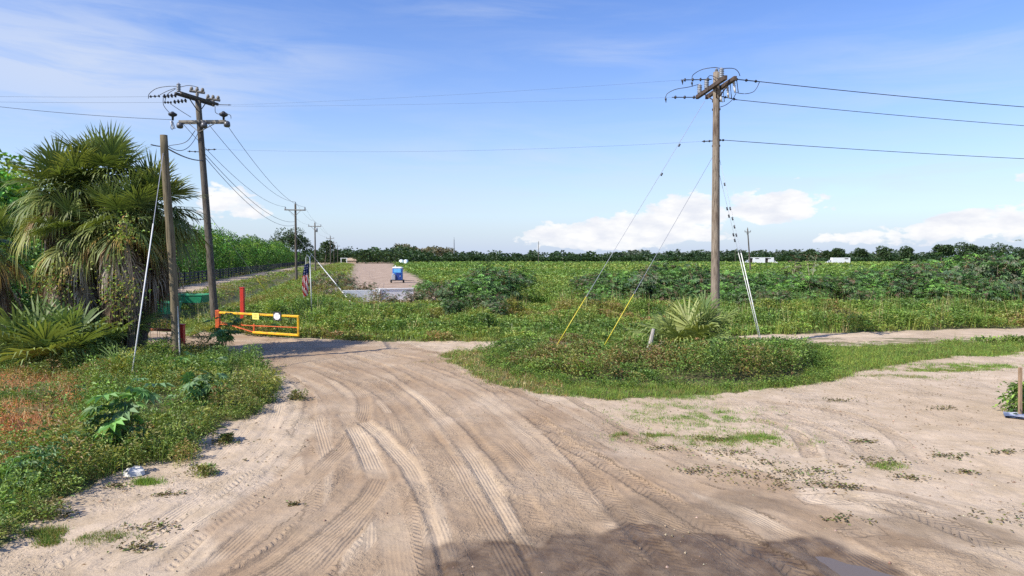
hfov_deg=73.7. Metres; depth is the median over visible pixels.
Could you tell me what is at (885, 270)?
castor bush
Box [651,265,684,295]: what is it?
castor bush
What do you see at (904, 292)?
castor bush
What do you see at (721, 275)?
castor bush
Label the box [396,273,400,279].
door
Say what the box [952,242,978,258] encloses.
pine tree
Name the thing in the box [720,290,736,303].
castor bush
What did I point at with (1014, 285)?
castor bush
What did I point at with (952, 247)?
pine tree
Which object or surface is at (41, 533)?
grass patches
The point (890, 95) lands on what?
power line
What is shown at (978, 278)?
castor bush
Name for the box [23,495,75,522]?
weed tuft
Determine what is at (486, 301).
castor bush
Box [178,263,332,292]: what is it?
dirt road
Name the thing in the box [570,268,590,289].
castor bush
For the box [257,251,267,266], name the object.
leafy tree
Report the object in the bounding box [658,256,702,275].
castor bush
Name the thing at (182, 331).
red post
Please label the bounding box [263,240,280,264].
leafy tree
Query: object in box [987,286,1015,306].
castor bush
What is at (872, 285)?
castor bush
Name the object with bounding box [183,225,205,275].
leafy tree
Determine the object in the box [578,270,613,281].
castor bush
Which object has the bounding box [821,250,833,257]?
pine tree
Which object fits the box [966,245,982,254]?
pine tree
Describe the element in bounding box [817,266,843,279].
castor bush
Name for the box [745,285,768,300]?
castor bush
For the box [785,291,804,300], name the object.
castor bush
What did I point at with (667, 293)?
castor bush
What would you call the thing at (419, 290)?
castor bush
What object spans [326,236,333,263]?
utility pole
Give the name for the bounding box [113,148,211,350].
cabbage palm
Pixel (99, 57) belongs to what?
sky
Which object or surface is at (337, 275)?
castor bush
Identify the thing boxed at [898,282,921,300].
castor bush
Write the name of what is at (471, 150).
power line
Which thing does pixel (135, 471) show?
plastic bag
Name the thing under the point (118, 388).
young palm
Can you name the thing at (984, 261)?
castor bush
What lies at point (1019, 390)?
garden stake
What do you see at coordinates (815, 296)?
castor bush
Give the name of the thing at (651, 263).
guy wire
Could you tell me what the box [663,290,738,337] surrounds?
young palm
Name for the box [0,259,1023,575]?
ground
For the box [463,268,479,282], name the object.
castor bush
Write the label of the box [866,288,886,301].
castor bush
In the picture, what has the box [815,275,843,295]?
castor bush
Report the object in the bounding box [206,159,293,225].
power line
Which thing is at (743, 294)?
castor bush
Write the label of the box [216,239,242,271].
leafy tree
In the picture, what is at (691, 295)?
castor bush
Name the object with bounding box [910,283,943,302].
castor bush
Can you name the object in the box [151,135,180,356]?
stub pole
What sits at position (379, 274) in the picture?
dirt road
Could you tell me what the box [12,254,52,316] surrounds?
leafy tree
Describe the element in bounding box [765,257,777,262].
box truck
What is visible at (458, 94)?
power line
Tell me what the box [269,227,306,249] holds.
pine tree
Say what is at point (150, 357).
bank weeds
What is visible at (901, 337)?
farm track
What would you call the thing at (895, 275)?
castor bush
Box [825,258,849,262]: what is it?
box truck
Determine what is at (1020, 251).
pine tree
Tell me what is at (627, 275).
castor bush
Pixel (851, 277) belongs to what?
castor bush
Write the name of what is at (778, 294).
castor bush
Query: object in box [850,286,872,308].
castor bush
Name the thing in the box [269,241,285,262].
leafy tree
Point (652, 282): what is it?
castor bush
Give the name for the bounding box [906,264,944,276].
castor bush
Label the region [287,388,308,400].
weed tuft
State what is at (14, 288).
leafy tree
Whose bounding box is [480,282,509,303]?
castor bush
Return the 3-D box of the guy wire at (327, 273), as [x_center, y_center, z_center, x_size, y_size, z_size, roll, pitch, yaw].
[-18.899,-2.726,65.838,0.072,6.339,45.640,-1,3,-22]
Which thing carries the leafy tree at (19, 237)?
on the ground at (994, 541)
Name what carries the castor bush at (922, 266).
on the ground at (994, 541)
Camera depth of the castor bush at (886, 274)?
51.06 m
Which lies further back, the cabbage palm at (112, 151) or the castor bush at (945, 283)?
the castor bush at (945, 283)
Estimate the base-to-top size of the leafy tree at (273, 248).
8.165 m
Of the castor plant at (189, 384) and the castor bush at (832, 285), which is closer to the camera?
the castor plant at (189, 384)
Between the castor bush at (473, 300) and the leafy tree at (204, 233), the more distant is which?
the leafy tree at (204, 233)
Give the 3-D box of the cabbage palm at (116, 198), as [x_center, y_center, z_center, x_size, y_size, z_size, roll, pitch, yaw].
[-13.491,-0.726,23.638,3.359,7.101,3.463,2,3,40]
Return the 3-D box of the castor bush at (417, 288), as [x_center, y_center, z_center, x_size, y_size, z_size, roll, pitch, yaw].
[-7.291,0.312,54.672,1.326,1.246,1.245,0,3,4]
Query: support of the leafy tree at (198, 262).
on the ground at (994, 541)
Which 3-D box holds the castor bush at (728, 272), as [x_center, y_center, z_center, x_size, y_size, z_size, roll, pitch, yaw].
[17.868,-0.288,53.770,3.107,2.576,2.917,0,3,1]
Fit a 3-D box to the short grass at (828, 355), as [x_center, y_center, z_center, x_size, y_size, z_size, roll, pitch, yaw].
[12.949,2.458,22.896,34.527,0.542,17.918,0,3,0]
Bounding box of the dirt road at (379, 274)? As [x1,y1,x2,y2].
[351,262,437,302]
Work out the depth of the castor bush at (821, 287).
47.52 m
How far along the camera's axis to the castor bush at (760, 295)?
42.49 m
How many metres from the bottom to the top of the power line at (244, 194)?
1.596 m
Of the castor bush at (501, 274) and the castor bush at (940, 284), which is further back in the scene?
the castor bush at (501, 274)
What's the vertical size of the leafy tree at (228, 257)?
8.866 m
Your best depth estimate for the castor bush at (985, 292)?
42.67 m
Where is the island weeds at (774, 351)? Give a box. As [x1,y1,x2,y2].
[491,333,819,381]
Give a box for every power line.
[5,107,171,119]
[39,102,163,102]
[168,128,199,150]
[168,148,202,160]
[183,124,283,206]
[205,154,295,221]
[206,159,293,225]
[209,125,292,201]
[220,141,701,151]
[229,128,301,206]
[243,80,674,104]
[340,97,667,105]
[725,140,1023,158]
[741,100,1023,125]
[759,81,1022,106]
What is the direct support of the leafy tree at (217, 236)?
on the ground at (994, 541)
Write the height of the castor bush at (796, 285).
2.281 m
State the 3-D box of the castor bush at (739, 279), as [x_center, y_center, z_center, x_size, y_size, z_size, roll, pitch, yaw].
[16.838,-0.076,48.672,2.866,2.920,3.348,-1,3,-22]
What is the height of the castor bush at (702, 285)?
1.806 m
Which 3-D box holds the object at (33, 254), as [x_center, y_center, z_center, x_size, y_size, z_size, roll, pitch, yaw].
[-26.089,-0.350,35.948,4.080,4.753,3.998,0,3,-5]
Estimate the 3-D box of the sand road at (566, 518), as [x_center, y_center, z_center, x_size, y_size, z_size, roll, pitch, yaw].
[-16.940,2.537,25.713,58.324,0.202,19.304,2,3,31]
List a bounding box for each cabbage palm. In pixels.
[0,204,36,332]
[2,135,121,314]
[22,185,129,321]
[33,120,176,349]
[63,168,167,353]
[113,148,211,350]
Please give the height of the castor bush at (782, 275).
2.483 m
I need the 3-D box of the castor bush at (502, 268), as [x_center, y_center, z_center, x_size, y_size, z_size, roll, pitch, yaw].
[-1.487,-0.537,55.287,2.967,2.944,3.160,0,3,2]
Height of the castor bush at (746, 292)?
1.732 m
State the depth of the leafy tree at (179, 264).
87.43 m
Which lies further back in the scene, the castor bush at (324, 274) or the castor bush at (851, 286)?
the castor bush at (324, 274)
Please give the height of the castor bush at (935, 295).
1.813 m
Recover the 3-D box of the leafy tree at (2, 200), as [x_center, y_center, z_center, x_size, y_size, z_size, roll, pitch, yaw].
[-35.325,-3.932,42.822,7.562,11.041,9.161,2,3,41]
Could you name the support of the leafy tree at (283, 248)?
on the ground at (994, 541)
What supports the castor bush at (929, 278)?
on the ground at (994, 541)
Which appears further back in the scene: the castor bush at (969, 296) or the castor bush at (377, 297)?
the castor bush at (377, 297)
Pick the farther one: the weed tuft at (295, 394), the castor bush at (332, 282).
the castor bush at (332, 282)
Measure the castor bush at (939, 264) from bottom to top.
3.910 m
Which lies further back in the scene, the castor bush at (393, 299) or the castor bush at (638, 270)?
the castor bush at (638, 270)
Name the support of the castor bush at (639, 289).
on the ground at (994, 541)
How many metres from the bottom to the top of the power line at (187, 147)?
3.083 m
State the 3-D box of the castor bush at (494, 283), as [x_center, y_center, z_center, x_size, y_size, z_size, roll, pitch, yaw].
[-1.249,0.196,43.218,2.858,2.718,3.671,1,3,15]
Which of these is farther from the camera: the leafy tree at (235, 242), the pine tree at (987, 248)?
the pine tree at (987, 248)
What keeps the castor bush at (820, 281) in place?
on the ground at (994, 541)
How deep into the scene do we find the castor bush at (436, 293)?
48.31 m
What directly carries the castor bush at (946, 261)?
on the ground at (994, 541)
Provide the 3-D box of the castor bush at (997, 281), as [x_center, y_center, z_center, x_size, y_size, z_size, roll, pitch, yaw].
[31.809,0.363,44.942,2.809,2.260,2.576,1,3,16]
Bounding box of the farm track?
[489,328,1023,346]
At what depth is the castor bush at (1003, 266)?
48.66 m
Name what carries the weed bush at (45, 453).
on the ground at (994, 541)
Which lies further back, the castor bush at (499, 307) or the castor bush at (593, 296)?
the castor bush at (593, 296)
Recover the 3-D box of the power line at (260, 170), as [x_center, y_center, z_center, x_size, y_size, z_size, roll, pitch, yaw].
[-20.613,-9.064,61.219,0.025,1.336,52.385,-1,3,-13]
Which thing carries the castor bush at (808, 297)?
on the ground at (994, 541)
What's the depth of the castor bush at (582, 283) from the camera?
49.97 m
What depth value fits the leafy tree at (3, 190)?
39.10 m
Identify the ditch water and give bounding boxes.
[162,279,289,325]
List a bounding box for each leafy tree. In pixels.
[0,149,32,299]
[0,152,43,295]
[0,159,73,299]
[0,177,34,285]
[0,191,21,284]
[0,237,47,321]
[3,256,19,317]
[4,203,40,293]
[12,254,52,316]
[175,245,184,271]
[176,240,207,277]
[177,235,187,277]
[179,231,217,278]
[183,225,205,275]
[188,223,224,259]
[193,227,234,273]
[199,228,231,271]
[213,227,248,272]
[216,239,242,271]
[230,244,245,269]
[232,243,253,268]
[235,237,259,269]
[241,234,272,268]
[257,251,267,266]
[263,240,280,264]
[264,242,276,263]
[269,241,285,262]
[272,251,285,264]
[273,241,288,262]
[279,241,292,264]
[281,247,294,262]
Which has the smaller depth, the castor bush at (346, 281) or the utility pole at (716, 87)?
the utility pole at (716, 87)
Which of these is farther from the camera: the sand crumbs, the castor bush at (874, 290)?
the castor bush at (874, 290)
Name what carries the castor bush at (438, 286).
on the ground at (994, 541)
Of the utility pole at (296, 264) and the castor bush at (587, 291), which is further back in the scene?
the utility pole at (296, 264)
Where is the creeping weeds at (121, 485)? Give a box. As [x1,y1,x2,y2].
[18,363,1023,575]
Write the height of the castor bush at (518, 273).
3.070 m
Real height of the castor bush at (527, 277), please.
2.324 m
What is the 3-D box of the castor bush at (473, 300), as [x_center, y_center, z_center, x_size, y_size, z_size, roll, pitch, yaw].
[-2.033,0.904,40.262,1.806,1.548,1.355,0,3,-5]
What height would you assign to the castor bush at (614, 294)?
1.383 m
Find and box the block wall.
[343,288,413,301]
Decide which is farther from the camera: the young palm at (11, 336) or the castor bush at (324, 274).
the castor bush at (324, 274)
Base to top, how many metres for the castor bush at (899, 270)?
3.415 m
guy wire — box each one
[131,156,162,375]
[211,218,272,299]
[298,238,349,300]
[557,101,704,344]
[604,158,711,344]
[720,163,760,338]
[720,178,758,336]
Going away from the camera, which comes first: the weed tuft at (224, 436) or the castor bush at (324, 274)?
the weed tuft at (224, 436)
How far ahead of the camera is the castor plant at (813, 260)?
57.74 m
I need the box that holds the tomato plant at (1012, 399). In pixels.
[992,381,1023,413]
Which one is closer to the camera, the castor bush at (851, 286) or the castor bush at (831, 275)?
the castor bush at (851, 286)
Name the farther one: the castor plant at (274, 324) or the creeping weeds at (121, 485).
the castor plant at (274, 324)
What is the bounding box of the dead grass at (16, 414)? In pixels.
[0,360,87,464]
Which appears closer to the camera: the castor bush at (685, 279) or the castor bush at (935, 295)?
the castor bush at (935, 295)
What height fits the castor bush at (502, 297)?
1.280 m
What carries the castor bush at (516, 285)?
on the ground at (994, 541)
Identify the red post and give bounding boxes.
[151,324,185,346]
[239,287,244,324]
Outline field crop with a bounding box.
[392,260,1023,294]
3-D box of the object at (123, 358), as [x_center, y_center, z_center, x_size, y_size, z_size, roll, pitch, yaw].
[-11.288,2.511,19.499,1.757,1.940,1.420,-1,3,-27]
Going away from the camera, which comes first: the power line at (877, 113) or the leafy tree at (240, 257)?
the power line at (877, 113)
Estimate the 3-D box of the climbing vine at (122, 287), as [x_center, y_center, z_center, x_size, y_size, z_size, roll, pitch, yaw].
[-12.914,0.662,22.597,2.356,3.648,1.289,0,3,0]
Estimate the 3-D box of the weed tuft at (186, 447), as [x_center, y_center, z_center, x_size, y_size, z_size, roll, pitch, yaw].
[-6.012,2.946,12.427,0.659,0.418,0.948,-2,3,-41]
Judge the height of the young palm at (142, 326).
3.391 m
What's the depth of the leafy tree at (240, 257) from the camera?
145.58 m
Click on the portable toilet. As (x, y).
(397, 274)
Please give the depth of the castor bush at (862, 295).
42.63 m
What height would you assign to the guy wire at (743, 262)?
8.204 m
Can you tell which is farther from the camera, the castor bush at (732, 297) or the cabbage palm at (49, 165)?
the castor bush at (732, 297)
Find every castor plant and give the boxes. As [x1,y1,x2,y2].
[76,378,176,457]
[153,351,200,380]
[161,356,229,411]
[204,312,243,351]
[265,317,285,335]
[780,255,805,277]
[798,248,829,278]
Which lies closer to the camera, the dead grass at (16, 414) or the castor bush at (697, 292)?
the dead grass at (16, 414)
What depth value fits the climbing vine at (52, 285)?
22.74 m
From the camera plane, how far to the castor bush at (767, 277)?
50.29 m
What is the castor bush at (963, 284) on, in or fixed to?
on the ground at (994, 541)
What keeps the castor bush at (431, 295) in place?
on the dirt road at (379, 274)
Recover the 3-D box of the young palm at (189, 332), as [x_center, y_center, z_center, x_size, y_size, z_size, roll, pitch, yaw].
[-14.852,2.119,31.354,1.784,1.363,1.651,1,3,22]
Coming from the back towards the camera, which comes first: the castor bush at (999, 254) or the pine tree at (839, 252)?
the pine tree at (839, 252)
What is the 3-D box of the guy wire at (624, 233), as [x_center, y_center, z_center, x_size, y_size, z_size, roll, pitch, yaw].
[4.759,-2.615,27.291,6.440,9.978,0.076,-1,3,-15]
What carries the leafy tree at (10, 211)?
on the ground at (994, 541)
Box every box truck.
[745,257,764,262]
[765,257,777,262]
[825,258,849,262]
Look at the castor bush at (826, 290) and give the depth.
45.52 m
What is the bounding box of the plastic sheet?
[1003,411,1023,418]
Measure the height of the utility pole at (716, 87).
11.324 m
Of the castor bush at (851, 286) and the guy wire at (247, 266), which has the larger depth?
the castor bush at (851, 286)
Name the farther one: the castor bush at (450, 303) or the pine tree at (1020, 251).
the pine tree at (1020, 251)
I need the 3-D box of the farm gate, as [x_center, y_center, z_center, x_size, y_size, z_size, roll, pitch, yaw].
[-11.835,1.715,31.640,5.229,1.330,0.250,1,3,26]
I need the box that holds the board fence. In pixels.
[178,261,305,283]
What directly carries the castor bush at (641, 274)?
on the ground at (994, 541)
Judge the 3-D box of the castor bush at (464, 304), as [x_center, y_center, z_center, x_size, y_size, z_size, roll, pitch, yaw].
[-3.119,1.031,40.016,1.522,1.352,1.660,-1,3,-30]
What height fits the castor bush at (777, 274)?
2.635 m
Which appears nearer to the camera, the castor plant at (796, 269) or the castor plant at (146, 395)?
the castor plant at (146, 395)
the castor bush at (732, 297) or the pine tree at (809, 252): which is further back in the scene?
the pine tree at (809, 252)
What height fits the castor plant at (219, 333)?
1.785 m
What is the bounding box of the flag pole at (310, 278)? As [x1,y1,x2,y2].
[305,254,311,307]
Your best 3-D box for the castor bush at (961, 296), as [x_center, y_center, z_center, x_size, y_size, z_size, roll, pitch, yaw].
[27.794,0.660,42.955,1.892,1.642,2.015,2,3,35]
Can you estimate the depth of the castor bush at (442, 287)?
44.90 m
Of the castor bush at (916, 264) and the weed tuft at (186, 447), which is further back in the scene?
the castor bush at (916, 264)
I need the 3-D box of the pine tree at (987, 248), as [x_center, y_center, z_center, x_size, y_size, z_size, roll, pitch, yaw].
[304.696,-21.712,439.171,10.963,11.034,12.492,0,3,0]
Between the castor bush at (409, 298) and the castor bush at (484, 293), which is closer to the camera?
the castor bush at (484, 293)
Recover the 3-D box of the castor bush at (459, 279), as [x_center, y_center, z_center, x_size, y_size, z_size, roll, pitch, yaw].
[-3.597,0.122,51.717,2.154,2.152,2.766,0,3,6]
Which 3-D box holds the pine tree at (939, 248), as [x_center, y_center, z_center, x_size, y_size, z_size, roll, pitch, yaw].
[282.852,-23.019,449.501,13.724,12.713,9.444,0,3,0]
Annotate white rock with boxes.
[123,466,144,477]
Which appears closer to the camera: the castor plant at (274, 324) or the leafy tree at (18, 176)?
the castor plant at (274, 324)
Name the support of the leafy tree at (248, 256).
on the ground at (994, 541)
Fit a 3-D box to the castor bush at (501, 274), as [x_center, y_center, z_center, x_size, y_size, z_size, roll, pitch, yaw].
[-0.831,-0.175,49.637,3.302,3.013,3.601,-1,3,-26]
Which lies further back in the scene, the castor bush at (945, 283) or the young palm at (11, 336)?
the castor bush at (945, 283)
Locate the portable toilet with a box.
[390,265,411,282]
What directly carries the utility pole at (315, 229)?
on the ground at (994, 541)
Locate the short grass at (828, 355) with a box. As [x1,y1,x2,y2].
[419,331,1023,402]
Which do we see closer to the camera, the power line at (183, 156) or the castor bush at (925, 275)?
the power line at (183, 156)
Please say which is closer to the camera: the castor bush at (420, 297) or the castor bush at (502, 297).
the castor bush at (502, 297)
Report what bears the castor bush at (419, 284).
on the ground at (994, 541)
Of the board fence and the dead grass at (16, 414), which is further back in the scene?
the board fence
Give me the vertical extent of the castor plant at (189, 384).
1.463 m
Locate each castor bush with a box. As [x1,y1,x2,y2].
[309,279,321,289]
[312,276,325,282]
[316,276,341,287]
[316,284,345,294]
[317,271,333,276]
[331,271,350,280]
[336,276,359,288]
[338,283,370,290]
[345,276,358,285]
[359,282,377,289]
[365,289,389,301]
[375,294,400,303]
[401,290,420,301]
[409,278,430,291]
[413,284,427,292]
[414,288,428,299]
[414,291,426,302]
[421,278,437,297]
[422,288,437,302]
[430,283,442,300]
[435,277,461,300]
[437,279,465,302]
[439,294,461,313]
[440,274,476,303]
[440,301,465,316]
[441,299,462,314]
[445,277,476,306]
[448,294,467,312]
[453,275,472,298]
[461,272,482,292]
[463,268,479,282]
[463,290,492,309]
[466,263,514,295]
[469,270,513,299]
[469,286,504,311]
[470,286,499,307]
[477,261,525,299]
[478,265,522,291]
[479,263,511,276]
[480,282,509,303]
[483,301,510,316]
[493,293,508,308]
[498,265,528,283]
[506,275,522,297]
[508,271,536,293]
[517,271,538,287]
[568,276,595,294]
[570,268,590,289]
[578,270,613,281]
[578,290,599,305]
[584,289,604,301]
[585,280,621,298]
[587,273,627,299]
[587,293,603,301]
[594,266,622,284]
[604,289,623,297]
[605,271,629,298]
[606,269,637,282]
[607,291,624,301]
[618,270,650,283]
[620,262,667,299]
[626,290,646,298]
[627,260,650,278]
[627,268,661,282]
[628,282,655,296]
[631,258,667,273]
[637,270,671,290]
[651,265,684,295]
[652,278,689,301]
[654,283,683,301]
[656,263,698,283]
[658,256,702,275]
[672,267,695,295]
[672,290,697,303]
[677,265,710,298]
[687,283,708,299]
[695,282,724,296]
[700,269,734,283]
[704,271,738,291]
[720,268,756,281]
[720,280,742,297]
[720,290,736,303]
[722,272,769,296]
[724,288,738,301]
[730,290,753,305]
[731,285,756,304]
[739,269,782,292]
[739,281,766,290]
[742,271,778,286]
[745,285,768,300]
[751,289,773,306]
[753,268,783,279]
[754,287,774,302]
[766,283,787,296]
[770,273,795,287]
[770,289,791,305]
[771,271,796,282]
[775,274,813,294]
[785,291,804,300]
[788,273,830,295]
[798,290,812,303]
[803,272,839,294]
[808,286,835,300]
[809,292,827,299]
[812,274,834,289]
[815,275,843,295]
[816,286,836,298]
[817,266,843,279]
[834,275,870,301]
[842,270,888,288]
[849,264,887,286]
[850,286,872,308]
[850,289,881,309]
[855,275,885,294]
[855,284,885,299]
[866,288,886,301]
[868,266,910,289]
[870,263,900,278]
[874,259,903,281]
[877,271,925,298]
[882,263,938,287]
[885,259,943,283]
[888,276,924,299]
[892,263,944,289]
[893,258,935,269]
[897,253,949,274]
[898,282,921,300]
[900,259,946,274]
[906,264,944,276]
[907,269,942,283]
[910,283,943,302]
[913,284,958,308]
[918,277,965,301]
[922,252,979,270]
[924,285,951,305]
[931,262,976,286]
[942,280,958,286]
[943,251,994,281]
[943,286,970,300]
[948,276,983,297]
[948,284,977,304]
[951,269,1002,292]
[952,254,1008,274]
[955,270,1007,306]
[956,247,1015,274]
[963,251,999,263]
[969,240,1023,285]
[974,277,1022,302]
[984,268,1023,300]
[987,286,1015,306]
[993,252,1023,283]
[997,274,1023,289]
[1004,255,1023,283]
[1015,282,1023,301]
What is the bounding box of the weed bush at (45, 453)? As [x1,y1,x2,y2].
[0,430,86,490]
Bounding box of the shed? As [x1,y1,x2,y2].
[347,258,357,262]
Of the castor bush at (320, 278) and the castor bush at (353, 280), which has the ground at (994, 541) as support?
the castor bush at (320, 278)
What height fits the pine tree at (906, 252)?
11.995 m
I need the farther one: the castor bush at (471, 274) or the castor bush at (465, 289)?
the castor bush at (471, 274)
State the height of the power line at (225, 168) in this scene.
1.356 m
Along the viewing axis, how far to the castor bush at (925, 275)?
49.73 m
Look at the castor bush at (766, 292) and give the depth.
43.63 m
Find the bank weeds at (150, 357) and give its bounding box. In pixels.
[0,331,289,541]
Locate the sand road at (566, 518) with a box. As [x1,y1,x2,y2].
[121,333,1000,575]
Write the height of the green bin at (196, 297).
0.653 m
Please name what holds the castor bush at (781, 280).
on the ground at (994, 541)
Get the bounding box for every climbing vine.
[25,234,94,309]
[89,253,158,351]
[103,210,148,354]
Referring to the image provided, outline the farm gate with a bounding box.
[215,310,299,335]
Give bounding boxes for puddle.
[816,556,892,575]
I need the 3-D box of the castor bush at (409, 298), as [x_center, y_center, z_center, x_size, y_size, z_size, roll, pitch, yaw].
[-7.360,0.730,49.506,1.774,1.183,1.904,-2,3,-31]
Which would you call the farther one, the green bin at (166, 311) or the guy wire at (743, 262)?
the green bin at (166, 311)
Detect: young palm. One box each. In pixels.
[0,290,107,371]
[0,298,129,365]
[47,305,169,355]
[89,380,149,401]
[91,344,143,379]
[185,320,208,337]
[626,291,733,347]
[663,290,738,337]
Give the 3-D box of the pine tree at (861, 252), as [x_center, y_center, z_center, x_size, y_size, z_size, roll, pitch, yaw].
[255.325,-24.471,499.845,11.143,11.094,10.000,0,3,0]
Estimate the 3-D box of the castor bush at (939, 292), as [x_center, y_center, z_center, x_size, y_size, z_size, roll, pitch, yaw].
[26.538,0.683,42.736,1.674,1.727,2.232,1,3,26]
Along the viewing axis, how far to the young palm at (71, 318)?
21.28 m
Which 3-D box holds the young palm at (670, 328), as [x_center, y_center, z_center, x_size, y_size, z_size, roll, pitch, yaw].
[6.319,1.974,25.746,3.877,3.814,3.348,2,3,35]
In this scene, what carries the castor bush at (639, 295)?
on the ground at (994, 541)
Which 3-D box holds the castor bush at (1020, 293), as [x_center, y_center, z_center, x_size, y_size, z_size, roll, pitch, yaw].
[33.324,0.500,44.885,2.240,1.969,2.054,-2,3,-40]
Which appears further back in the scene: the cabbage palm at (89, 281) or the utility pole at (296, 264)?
the utility pole at (296, 264)
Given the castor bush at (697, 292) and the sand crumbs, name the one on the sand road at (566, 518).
the sand crumbs
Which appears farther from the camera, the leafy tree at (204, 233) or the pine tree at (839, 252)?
the pine tree at (839, 252)
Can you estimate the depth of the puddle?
8.15 m
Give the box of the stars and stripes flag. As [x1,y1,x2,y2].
[302,263,308,296]
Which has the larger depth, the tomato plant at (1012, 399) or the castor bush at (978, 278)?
the castor bush at (978, 278)
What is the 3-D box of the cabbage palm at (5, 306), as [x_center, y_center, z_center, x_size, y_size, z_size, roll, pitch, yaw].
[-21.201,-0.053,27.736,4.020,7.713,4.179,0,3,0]
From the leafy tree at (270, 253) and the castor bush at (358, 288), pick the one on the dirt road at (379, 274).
the castor bush at (358, 288)
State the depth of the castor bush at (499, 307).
38.15 m
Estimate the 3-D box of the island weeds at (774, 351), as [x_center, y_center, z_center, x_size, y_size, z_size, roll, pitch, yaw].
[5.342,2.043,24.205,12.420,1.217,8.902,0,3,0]
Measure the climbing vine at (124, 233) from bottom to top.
5.040 m
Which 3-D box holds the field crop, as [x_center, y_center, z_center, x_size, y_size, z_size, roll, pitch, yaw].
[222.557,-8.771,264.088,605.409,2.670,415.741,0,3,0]
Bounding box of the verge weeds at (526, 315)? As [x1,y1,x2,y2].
[185,278,1023,343]
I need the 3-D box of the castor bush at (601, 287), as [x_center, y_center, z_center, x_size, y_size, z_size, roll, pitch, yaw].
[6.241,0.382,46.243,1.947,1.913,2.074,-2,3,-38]
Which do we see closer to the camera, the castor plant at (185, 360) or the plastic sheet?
the plastic sheet
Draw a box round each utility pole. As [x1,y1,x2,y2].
[148,83,230,321]
[284,202,305,281]
[308,223,320,270]
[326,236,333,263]
[665,67,759,333]
[747,227,750,269]
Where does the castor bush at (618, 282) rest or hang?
on the ground at (994, 541)
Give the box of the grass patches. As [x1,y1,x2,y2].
[5,350,1023,549]
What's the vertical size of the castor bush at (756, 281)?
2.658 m
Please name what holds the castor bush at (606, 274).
on the ground at (994, 541)
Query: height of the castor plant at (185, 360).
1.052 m
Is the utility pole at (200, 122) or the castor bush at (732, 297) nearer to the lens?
the utility pole at (200, 122)
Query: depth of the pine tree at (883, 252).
478.53 m
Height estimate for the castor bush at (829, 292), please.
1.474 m
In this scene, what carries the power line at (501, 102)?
attached to the utility pole at (716, 87)
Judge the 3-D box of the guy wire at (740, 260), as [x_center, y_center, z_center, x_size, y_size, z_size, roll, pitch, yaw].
[9.064,-1.408,27.337,1.988,7.558,0.080,2,3,39]
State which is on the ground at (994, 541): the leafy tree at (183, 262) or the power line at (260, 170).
the leafy tree at (183, 262)
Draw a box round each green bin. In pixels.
[156,301,182,313]
[168,293,208,302]
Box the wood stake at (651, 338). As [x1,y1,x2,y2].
[647,329,654,349]
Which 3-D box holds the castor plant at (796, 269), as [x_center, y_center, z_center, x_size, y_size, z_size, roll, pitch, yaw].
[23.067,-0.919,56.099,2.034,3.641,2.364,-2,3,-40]
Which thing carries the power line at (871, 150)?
attached to the utility pole at (716, 87)
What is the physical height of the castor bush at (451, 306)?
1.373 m
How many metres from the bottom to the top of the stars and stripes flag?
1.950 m
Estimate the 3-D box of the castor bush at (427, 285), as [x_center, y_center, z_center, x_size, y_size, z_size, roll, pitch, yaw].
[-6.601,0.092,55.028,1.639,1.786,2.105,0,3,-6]
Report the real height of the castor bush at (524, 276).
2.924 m
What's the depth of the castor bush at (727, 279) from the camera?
48.79 m
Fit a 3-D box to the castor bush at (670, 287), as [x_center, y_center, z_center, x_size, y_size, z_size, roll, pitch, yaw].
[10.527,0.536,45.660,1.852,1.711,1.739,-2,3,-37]
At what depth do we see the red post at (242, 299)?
34.48 m
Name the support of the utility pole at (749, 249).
on the ground at (994, 541)
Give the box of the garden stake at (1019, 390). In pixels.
[1018,367,1021,413]
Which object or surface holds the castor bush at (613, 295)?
on the ground at (994, 541)
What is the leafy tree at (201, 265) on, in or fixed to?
on the ground at (994, 541)
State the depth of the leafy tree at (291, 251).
266.95 m
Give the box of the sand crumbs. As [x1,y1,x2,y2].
[0,371,1023,575]
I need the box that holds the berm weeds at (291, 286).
[10,262,372,328]
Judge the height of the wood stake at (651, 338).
1.044 m
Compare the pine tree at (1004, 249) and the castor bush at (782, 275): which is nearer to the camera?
the castor bush at (782, 275)
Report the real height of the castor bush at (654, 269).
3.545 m
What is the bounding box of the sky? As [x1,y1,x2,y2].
[0,0,1023,257]
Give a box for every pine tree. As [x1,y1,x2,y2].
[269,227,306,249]
[287,235,313,261]
[318,240,338,263]
[804,249,816,256]
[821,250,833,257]
[829,248,845,257]
[852,247,868,257]
[874,245,892,261]
[899,245,917,261]
[931,243,953,259]
[945,244,956,255]
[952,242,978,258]
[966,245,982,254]
[976,246,994,258]
[988,242,1017,258]
[1012,247,1023,259]
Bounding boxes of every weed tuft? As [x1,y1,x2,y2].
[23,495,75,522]
[161,437,202,466]
[186,461,219,477]
[211,431,233,442]
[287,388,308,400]
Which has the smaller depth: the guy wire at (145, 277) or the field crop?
the guy wire at (145, 277)
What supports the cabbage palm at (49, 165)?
on the ground at (994, 541)
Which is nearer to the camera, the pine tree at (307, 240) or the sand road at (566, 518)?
the sand road at (566, 518)
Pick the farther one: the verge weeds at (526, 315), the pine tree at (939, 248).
the pine tree at (939, 248)
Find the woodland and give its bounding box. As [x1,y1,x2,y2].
[289,243,1022,263]
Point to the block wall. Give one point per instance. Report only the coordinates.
(394, 291)
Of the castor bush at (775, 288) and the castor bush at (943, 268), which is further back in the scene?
the castor bush at (943, 268)
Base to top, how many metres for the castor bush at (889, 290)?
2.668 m
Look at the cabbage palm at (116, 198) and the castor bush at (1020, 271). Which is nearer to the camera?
the cabbage palm at (116, 198)
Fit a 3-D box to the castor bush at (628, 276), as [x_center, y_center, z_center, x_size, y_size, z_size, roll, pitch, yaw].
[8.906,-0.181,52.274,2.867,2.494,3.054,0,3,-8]

